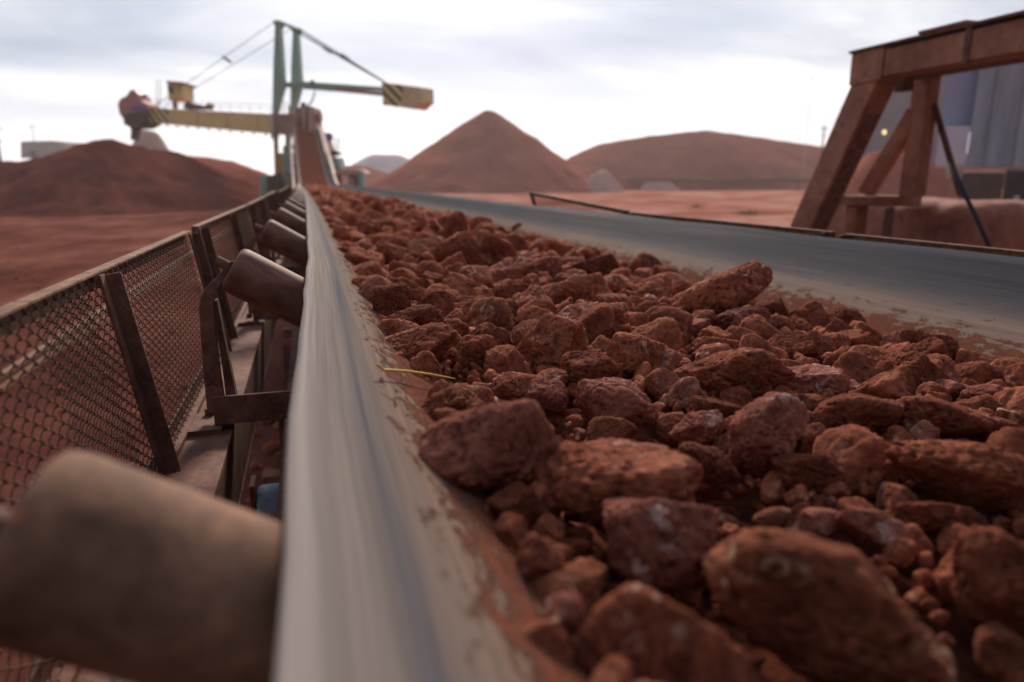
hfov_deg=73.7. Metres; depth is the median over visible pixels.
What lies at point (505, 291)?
rock
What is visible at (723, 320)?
rock
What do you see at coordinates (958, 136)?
milky window
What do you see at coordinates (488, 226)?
rock
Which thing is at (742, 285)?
rock
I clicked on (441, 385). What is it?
rock
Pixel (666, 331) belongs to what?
rock
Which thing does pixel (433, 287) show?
rock
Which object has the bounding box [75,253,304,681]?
belt conveyor
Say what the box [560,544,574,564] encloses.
rock
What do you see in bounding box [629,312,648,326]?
rock
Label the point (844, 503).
rock
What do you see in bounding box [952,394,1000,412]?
rock
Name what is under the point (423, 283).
rock
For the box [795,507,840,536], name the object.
rock
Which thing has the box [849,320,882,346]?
rock
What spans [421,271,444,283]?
rock
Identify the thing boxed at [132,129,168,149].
ore heap
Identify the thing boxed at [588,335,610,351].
rock
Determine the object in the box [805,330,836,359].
rock
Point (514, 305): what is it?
rock
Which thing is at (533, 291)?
rock
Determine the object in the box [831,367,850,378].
rock
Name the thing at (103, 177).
ore heap
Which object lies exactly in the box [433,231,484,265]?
rock
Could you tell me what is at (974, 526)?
rock
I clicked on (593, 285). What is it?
rock
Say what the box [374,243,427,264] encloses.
rock
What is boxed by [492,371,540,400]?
rock
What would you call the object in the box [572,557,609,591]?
rock
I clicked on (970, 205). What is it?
slanting pipe
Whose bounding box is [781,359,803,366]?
rock
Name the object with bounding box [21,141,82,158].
shed
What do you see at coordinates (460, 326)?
rock
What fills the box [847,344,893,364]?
rock
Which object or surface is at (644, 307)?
rock
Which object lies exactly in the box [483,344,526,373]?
rock
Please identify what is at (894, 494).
rock
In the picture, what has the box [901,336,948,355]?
rock
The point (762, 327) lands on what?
rock
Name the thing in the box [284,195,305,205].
idler set
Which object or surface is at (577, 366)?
rock
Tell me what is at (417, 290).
rock
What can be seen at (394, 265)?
rock
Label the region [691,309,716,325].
rock
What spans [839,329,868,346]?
rock
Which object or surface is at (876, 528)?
rock
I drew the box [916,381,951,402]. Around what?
rock
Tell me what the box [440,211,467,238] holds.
rock
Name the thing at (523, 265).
rock
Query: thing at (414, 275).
rock
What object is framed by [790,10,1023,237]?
steel gantry
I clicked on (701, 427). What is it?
rock
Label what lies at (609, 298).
rock
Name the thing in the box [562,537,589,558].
rock
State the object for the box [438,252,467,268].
rock
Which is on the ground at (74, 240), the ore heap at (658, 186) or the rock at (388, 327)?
the ore heap at (658, 186)
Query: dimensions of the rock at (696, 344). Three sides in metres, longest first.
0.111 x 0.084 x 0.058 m
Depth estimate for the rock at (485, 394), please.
1.01 m
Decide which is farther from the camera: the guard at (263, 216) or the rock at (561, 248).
the guard at (263, 216)
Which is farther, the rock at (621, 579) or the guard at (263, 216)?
the guard at (263, 216)
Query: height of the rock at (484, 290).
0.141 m
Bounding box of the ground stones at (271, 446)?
[0,242,290,681]
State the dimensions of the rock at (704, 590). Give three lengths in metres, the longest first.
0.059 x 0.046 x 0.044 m
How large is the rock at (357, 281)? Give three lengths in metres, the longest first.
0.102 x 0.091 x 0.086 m
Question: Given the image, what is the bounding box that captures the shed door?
[29,150,35,157]
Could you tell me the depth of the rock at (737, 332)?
1.54 m
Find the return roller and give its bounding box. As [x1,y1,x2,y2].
[249,475,278,520]
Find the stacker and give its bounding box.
[118,20,433,197]
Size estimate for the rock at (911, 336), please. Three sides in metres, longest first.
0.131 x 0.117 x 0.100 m
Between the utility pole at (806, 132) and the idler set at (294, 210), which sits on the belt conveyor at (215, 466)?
the idler set at (294, 210)
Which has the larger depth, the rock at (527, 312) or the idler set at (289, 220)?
the idler set at (289, 220)
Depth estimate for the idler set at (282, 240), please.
2.61 m
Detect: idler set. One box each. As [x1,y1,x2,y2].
[0,451,284,681]
[187,249,304,437]
[238,220,307,325]
[263,208,306,276]
[271,201,306,258]
[283,198,305,210]
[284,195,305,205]
[288,193,304,200]
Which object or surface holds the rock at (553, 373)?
on the ore bed
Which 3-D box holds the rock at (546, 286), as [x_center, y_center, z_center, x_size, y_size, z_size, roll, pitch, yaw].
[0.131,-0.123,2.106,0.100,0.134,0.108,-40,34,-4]
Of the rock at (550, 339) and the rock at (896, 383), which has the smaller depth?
the rock at (896, 383)
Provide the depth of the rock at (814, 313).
1.97 m
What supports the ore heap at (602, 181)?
on the ground at (74, 240)
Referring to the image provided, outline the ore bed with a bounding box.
[295,129,1023,681]
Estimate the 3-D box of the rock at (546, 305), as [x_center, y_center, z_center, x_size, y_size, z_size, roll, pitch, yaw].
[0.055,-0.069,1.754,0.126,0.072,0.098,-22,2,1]
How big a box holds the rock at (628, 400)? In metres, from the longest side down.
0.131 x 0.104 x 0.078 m
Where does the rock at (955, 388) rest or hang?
on the ore bed
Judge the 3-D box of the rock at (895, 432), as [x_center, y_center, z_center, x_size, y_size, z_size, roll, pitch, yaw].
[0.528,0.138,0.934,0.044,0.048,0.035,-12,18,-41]
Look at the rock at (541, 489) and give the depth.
0.66 m
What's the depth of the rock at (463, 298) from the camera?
1.90 m
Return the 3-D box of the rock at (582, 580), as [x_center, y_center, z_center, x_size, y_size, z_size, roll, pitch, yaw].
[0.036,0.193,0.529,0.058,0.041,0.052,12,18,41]
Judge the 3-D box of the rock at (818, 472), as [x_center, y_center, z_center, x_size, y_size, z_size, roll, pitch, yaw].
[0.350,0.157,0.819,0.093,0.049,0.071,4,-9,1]
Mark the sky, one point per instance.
(576, 76)
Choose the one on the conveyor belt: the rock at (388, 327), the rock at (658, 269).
the rock at (388, 327)
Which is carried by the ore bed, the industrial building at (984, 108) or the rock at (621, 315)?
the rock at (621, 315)
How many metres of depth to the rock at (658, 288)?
2.15 m
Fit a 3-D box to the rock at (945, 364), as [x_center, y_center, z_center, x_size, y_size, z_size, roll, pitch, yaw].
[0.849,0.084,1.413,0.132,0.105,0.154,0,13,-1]
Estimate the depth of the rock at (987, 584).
0.52 m
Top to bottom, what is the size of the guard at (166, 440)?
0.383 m
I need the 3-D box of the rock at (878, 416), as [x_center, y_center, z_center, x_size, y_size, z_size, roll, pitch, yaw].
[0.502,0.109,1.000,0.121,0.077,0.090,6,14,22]
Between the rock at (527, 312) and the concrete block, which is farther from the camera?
the concrete block
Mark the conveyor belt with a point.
(400, 563)
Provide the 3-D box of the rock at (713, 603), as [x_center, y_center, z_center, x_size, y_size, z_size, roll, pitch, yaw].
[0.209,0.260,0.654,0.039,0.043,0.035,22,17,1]
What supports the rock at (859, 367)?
on the ore bed
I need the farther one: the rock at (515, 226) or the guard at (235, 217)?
the rock at (515, 226)
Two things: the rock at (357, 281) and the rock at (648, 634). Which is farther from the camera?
the rock at (357, 281)
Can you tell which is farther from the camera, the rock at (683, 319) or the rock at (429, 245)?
the rock at (429, 245)
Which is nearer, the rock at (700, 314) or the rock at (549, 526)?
the rock at (549, 526)
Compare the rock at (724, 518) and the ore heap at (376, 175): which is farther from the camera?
the ore heap at (376, 175)
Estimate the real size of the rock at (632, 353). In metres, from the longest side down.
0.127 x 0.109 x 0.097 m
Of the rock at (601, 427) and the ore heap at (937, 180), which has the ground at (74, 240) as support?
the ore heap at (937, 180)
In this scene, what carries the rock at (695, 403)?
on the ore bed
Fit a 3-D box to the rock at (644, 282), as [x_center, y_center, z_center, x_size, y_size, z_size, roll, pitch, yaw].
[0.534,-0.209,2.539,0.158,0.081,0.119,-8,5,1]
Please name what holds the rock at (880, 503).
on the ore bed
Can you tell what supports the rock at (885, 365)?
on the ore bed
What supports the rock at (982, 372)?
on the ore bed
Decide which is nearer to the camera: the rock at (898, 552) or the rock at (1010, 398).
the rock at (898, 552)
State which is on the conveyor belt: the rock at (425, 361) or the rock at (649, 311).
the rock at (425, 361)
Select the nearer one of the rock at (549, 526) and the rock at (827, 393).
the rock at (549, 526)
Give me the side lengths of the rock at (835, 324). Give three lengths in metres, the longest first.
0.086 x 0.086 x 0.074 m
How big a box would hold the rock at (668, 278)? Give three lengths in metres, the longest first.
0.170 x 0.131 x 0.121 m
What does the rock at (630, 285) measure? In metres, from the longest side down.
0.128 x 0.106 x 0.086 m
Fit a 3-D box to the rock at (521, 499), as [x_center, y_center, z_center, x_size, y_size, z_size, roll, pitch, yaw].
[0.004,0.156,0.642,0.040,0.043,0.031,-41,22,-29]
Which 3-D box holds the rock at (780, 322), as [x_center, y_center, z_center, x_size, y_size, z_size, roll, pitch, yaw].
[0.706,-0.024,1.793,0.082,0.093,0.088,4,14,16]
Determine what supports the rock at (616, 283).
on the ore bed
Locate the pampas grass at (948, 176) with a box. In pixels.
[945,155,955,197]
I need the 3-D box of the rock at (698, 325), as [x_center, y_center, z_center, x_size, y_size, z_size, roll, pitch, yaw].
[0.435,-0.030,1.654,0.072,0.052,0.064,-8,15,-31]
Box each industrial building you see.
[863,75,962,178]
[935,63,1023,199]
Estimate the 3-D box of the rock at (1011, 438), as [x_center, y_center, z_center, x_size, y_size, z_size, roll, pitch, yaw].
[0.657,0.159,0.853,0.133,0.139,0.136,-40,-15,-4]
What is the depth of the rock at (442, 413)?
0.83 m
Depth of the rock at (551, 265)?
2.54 m
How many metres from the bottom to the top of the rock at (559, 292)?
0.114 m
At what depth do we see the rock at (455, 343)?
1.35 m
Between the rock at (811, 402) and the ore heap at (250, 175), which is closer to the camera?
the rock at (811, 402)
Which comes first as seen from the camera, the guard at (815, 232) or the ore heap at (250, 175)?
the guard at (815, 232)
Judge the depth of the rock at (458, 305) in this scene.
1.79 m
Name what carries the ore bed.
on the conveyor belt
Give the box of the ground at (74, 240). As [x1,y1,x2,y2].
[0,190,1002,681]
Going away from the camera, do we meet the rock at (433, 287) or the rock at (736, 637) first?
the rock at (736, 637)
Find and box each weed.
[684,203,708,207]
[728,208,766,214]
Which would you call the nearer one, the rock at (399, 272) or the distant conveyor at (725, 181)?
the rock at (399, 272)
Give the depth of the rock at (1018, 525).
0.70 m
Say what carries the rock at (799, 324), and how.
on the ore bed
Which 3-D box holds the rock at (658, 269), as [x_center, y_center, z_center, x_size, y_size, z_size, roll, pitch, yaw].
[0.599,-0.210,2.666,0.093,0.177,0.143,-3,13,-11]
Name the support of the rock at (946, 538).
on the ore bed
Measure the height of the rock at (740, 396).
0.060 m
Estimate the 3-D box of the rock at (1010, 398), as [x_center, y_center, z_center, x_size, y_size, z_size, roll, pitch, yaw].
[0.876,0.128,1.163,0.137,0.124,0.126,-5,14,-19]
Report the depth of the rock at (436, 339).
1.24 m
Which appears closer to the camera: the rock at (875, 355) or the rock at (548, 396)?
the rock at (548, 396)
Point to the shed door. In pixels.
(32, 152)
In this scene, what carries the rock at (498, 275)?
on the ore bed
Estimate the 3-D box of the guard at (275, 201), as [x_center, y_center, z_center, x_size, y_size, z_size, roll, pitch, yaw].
[-2.519,-1.393,7.317,0.105,0.387,2.062,-4,14,-16]
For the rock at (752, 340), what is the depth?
1.39 m
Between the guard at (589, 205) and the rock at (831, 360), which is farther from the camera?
the guard at (589, 205)
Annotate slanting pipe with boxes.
[947,160,991,246]
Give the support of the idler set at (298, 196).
on the belt conveyor at (215, 466)
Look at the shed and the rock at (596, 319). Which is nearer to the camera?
the rock at (596, 319)
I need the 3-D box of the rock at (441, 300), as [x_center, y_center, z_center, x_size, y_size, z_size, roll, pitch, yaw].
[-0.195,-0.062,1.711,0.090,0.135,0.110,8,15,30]
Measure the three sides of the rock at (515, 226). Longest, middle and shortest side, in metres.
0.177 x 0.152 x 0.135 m
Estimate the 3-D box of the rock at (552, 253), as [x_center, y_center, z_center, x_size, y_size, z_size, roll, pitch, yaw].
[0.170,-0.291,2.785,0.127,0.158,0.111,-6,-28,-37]
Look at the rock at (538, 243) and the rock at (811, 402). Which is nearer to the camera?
the rock at (811, 402)
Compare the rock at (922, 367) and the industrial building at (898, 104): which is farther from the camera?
the industrial building at (898, 104)
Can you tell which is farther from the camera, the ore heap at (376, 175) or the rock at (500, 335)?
the ore heap at (376, 175)
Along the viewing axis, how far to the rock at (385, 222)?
4.50 m
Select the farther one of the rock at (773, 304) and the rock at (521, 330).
the rock at (773, 304)
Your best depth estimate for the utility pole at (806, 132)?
157.64 m
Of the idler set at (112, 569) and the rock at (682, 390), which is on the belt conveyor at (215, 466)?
the idler set at (112, 569)
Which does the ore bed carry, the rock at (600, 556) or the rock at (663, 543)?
the rock at (663, 543)
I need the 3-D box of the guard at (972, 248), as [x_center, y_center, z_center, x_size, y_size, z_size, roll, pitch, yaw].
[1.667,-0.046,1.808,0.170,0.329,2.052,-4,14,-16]
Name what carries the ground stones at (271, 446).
on the ground at (74, 240)
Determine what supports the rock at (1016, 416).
on the ore bed
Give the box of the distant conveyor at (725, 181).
[626,179,809,189]
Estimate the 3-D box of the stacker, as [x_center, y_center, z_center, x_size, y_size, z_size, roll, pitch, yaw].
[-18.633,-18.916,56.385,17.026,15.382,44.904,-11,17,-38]
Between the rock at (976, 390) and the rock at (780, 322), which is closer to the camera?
the rock at (976, 390)
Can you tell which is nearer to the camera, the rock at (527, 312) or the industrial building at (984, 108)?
the rock at (527, 312)
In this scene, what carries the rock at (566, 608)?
on the rock at (553, 637)
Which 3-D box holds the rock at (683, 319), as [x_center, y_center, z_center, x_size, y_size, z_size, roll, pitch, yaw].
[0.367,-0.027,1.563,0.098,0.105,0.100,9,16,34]
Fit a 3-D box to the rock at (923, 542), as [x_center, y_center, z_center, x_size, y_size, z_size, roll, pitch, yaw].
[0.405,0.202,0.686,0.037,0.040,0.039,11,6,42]
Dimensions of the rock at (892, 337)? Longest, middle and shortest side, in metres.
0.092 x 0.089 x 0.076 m
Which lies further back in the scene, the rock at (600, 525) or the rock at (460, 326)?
the rock at (460, 326)
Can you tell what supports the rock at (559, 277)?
on the ore bed
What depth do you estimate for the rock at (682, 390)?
1.07 m
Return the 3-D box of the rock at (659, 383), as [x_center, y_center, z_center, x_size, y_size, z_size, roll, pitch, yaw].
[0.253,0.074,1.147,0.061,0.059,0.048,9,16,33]
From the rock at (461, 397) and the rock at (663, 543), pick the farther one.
the rock at (461, 397)
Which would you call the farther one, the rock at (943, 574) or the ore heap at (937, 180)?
the ore heap at (937, 180)
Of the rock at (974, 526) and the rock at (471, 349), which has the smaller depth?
the rock at (974, 526)
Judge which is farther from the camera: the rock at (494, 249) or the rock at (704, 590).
the rock at (494, 249)
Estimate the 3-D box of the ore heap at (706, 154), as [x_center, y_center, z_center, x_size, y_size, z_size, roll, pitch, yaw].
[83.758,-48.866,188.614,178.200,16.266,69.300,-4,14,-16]
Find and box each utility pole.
[802,78,813,177]
[820,125,827,153]
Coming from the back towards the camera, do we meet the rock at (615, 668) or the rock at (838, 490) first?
the rock at (838, 490)
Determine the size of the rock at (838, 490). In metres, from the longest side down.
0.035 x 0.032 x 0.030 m
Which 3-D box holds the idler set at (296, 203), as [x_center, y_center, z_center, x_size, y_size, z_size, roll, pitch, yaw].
[-0.937,-1.080,6.306,2.380,0.496,0.128,-4,14,-16]
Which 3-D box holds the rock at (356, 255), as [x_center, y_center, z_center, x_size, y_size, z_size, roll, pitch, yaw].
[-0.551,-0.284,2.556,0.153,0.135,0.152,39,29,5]
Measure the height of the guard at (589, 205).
0.341 m
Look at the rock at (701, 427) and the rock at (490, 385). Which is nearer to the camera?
the rock at (701, 427)
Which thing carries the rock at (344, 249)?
on the conveyor belt
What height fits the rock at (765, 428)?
0.111 m
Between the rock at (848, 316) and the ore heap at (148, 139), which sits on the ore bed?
the rock at (848, 316)
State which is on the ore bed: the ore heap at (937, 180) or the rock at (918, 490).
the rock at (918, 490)
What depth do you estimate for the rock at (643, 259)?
2.93 m
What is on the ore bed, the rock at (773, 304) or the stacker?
the rock at (773, 304)
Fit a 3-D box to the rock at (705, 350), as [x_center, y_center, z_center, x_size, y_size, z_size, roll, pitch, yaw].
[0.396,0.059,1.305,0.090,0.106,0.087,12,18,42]
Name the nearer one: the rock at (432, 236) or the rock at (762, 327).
the rock at (762, 327)
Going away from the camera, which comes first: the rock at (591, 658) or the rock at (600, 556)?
the rock at (591, 658)
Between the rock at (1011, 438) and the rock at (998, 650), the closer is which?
the rock at (998, 650)
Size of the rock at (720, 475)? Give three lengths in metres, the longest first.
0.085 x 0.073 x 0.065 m
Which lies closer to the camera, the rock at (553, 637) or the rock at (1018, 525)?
the rock at (553, 637)
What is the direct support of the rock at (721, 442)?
on the ore bed
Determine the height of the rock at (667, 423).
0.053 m
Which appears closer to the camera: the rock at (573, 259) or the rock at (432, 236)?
the rock at (573, 259)
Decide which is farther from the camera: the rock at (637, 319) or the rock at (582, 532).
the rock at (637, 319)
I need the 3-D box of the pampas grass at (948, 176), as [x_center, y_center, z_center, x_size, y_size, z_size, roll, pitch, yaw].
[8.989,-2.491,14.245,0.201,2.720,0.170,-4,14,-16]
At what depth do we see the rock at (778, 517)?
0.70 m
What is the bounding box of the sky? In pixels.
[0,0,1023,174]
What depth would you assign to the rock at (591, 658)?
0.44 m
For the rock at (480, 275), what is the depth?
2.19 m
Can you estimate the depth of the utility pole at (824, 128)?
128.17 m
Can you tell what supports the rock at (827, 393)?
on the ore bed
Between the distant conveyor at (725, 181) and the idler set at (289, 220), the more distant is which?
the distant conveyor at (725, 181)
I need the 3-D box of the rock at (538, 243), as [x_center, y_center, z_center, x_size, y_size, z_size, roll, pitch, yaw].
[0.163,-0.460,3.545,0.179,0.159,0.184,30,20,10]
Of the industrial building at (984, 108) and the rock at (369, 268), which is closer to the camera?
the rock at (369, 268)
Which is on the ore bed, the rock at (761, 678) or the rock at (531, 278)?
the rock at (531, 278)
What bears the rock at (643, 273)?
on the ore bed
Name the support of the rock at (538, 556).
on the conveyor belt
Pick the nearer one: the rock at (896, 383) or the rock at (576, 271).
the rock at (896, 383)
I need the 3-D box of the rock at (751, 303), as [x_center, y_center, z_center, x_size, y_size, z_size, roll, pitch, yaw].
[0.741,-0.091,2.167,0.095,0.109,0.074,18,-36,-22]
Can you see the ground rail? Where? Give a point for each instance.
(16, 373)
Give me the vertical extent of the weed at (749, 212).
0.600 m
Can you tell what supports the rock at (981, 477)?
on the ore bed
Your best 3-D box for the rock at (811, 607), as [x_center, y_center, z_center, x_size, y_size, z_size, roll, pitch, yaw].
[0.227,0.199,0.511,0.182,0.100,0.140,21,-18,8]
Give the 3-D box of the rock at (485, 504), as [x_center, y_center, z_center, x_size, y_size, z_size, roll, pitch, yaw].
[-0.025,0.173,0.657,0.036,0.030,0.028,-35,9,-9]
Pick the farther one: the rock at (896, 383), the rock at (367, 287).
the rock at (367, 287)
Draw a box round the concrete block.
[827,197,1023,249]
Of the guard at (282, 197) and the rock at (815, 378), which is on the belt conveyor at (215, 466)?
the guard at (282, 197)
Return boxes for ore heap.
[0,139,268,215]
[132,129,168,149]
[189,156,268,186]
[340,165,387,186]
[350,154,409,173]
[367,110,594,193]
[566,130,1005,190]
[585,170,624,192]
[641,181,680,190]
[844,151,958,198]
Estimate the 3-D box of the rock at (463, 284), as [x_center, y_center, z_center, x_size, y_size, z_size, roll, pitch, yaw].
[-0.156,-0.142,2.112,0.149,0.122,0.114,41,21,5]
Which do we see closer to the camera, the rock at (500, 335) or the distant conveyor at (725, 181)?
the rock at (500, 335)
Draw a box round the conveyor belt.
[274,127,1023,681]
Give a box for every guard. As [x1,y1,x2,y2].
[0,231,231,681]
[191,205,263,340]
[246,196,273,251]
[265,191,281,211]
[276,191,285,207]
[280,189,288,199]
[529,192,629,214]
[628,212,835,237]
[839,233,1023,257]
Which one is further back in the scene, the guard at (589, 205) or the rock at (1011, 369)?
the guard at (589, 205)
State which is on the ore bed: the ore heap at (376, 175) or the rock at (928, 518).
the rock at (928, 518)
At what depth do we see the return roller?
1.71 m
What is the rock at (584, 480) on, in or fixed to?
on the ore bed
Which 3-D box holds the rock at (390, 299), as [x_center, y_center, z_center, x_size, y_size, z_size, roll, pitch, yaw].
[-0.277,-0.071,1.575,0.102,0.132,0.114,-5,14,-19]
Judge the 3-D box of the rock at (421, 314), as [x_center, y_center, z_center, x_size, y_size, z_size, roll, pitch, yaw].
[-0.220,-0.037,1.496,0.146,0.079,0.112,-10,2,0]
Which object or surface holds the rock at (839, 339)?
on the ore bed
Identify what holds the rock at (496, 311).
on the ore bed
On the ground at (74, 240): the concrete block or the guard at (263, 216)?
the concrete block
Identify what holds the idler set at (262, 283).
on the belt conveyor at (215, 466)
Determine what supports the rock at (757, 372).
on the ore bed
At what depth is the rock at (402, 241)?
3.06 m
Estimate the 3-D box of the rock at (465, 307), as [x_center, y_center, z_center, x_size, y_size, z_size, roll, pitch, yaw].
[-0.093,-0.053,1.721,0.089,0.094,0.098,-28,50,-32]
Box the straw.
[376,363,455,378]
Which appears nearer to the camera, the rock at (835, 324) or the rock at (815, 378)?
the rock at (815, 378)
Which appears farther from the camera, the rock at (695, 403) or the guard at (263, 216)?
the guard at (263, 216)
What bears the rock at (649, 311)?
on the ore bed
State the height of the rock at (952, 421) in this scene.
0.084 m
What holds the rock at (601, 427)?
on the ore bed
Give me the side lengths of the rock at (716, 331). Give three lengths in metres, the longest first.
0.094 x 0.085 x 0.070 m
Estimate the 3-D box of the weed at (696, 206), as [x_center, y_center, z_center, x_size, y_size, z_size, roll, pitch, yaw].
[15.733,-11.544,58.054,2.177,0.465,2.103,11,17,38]
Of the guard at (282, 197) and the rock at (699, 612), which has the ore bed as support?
the rock at (699, 612)
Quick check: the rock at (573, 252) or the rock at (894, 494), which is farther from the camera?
the rock at (573, 252)
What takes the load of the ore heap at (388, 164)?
on the ground at (74, 240)
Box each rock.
[338,247,348,252]
[344,246,384,266]
[351,261,381,275]
[351,275,367,286]
[357,219,397,231]
[357,275,411,302]
[372,282,412,315]
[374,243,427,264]
[377,319,418,335]
[384,322,457,362]
[385,236,410,247]
[386,304,443,325]
[388,267,413,279]
[388,276,425,301]
[389,260,416,273]
[390,268,417,278]
[407,238,439,256]
[409,278,430,288]
[410,350,441,378]
[416,260,442,277]
[416,289,454,317]
[418,398,560,496]
[420,233,441,241]
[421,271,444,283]
[421,384,483,419]
[422,284,457,302]
[427,379,448,398]
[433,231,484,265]
[435,407,459,421]
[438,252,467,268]
[439,329,461,362]
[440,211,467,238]
[442,272,478,295]
[443,318,470,337]
[452,289,460,296]
[454,302,464,308]
[456,334,496,370]
[457,295,485,302]
[459,265,493,287]
[460,298,480,323]
[466,385,494,405]
[467,296,514,331]
[468,322,509,345]
[471,285,494,296]
[472,382,495,396]
[473,222,494,236]
[476,229,517,266]
[482,497,489,511]
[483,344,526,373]
[486,481,543,529]
[489,256,538,276]
[490,268,510,281]
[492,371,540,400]
[493,284,529,298]
[495,396,502,401]
[495,511,528,551]
[505,299,519,316]
[511,319,538,345]
[512,223,521,229]
[515,299,556,323]
[515,533,564,581]
[516,273,541,286]
[516,284,552,307]
[517,305,552,324]
[517,313,588,373]
[522,617,575,665]
[523,377,568,413]
[526,438,702,522]
[528,513,564,543]
[529,238,547,252]
[529,482,559,528]
[530,562,600,620]
[534,256,562,278]
[537,367,568,384]
[541,283,552,289]
[542,250,562,264]
[543,591,583,637]
[544,237,573,257]
[544,281,583,304]
[552,273,573,282]
[558,301,615,344]
[559,349,619,386]
[559,414,589,437]
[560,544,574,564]
[562,248,583,263]
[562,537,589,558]
[564,257,583,264]
[564,525,593,553]
[565,272,609,301]
[566,269,586,274]
[571,253,620,277]
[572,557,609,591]
[575,377,657,425]
[577,629,604,672]
[584,583,758,681]
[586,416,636,440]
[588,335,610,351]
[590,549,620,583]
[590,655,636,681]
[593,520,605,531]
[594,293,631,311]
[602,497,720,592]
[604,274,626,292]
[604,302,630,325]
[605,332,666,379]
[606,548,628,583]
[620,274,637,290]
[627,251,662,272]
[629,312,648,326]
[631,317,685,350]
[632,268,652,278]
[633,301,670,312]
[636,273,663,286]
[636,278,670,298]
[637,582,701,609]
[644,368,679,401]
[645,306,662,315]
[649,306,692,345]
[652,265,680,274]
[656,411,684,445]
[660,272,691,293]
[666,376,705,413]
[669,410,723,444]
[672,260,772,314]
[674,347,795,400]
[677,441,741,499]
[685,395,742,418]
[687,606,724,625]
[689,336,739,353]
[690,318,710,336]
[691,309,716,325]
[692,311,710,324]
[695,343,731,360]
[696,326,732,338]
[701,583,709,594]
[703,527,957,681]
[706,592,734,623]
[711,624,765,672]
[712,431,729,454]
[714,306,772,330]
[717,512,740,543]
[719,386,753,406]
[726,326,757,340]
[727,392,809,479]
[738,314,782,340]
[738,333,777,357]
[744,300,754,305]
[752,506,790,528]
[755,295,788,316]
[756,672,774,681]
[767,334,819,359]
[770,452,849,493]
[772,315,795,331]
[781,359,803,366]
[786,363,852,394]
[787,300,827,327]
[790,317,812,331]
[794,422,827,452]
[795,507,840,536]
[798,393,823,411]
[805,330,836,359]
[807,410,812,424]
[812,393,904,436]
[812,424,899,508]
[819,481,850,506]
[820,388,835,399]
[821,307,866,327]
[821,317,853,333]
[822,353,842,366]
[825,332,850,349]
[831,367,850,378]
[832,351,882,383]
[833,496,880,540]
[835,508,918,554]
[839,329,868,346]
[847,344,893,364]
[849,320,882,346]
[850,365,916,400]
[875,482,897,510]
[876,360,892,371]
[878,331,899,346]
[880,351,949,389]
[880,536,917,568]
[884,425,914,441]
[884,483,918,512]
[885,439,1023,513]
[893,501,990,535]
[895,329,958,359]
[896,395,1020,442]
[897,474,927,495]
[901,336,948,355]
[905,523,934,559]
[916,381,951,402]
[927,353,959,382]
[928,547,955,606]
[935,379,966,401]
[937,523,970,557]
[950,526,1023,633]
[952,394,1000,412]
[953,348,993,364]
[954,361,1006,383]
[959,384,1002,397]
[969,525,985,528]
[973,621,1023,678]
[986,426,1023,456]
[991,357,1023,385]
[993,386,1023,411]
[996,407,1023,427]
[1012,510,1023,540]
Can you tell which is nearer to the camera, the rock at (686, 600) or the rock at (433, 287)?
the rock at (686, 600)
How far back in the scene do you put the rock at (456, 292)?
1.99 m
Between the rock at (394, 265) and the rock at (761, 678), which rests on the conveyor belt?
the rock at (761, 678)
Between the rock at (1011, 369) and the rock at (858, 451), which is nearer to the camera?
the rock at (858, 451)
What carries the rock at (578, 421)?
on the ore bed
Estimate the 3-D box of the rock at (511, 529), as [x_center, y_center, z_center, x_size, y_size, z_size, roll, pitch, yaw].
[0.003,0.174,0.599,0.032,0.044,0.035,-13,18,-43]
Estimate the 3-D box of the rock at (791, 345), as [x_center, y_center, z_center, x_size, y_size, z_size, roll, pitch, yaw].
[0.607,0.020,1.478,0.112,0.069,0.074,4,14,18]
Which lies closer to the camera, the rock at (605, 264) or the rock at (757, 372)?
the rock at (757, 372)
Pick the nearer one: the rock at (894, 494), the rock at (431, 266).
the rock at (894, 494)
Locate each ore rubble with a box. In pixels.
[304,184,1023,669]
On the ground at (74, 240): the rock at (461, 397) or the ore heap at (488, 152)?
the ore heap at (488, 152)
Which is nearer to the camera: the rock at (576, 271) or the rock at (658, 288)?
the rock at (658, 288)
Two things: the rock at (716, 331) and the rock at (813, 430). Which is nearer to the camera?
the rock at (813, 430)
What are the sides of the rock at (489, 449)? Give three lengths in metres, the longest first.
0.150 x 0.124 x 0.101 m
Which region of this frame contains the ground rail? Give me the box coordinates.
[0,216,249,389]
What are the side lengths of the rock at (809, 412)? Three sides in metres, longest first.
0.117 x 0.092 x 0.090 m
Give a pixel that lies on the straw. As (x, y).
(398, 370)
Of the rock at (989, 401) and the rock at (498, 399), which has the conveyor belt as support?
the rock at (498, 399)
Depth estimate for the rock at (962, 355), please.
1.57 m
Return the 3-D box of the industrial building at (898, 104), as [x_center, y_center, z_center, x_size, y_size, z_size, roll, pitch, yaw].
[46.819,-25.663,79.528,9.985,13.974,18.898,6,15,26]
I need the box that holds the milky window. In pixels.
[935,126,969,166]
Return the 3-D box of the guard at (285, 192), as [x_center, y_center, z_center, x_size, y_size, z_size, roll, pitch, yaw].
[-3.774,-2.337,11.429,0.105,0.387,2.062,-4,14,-16]

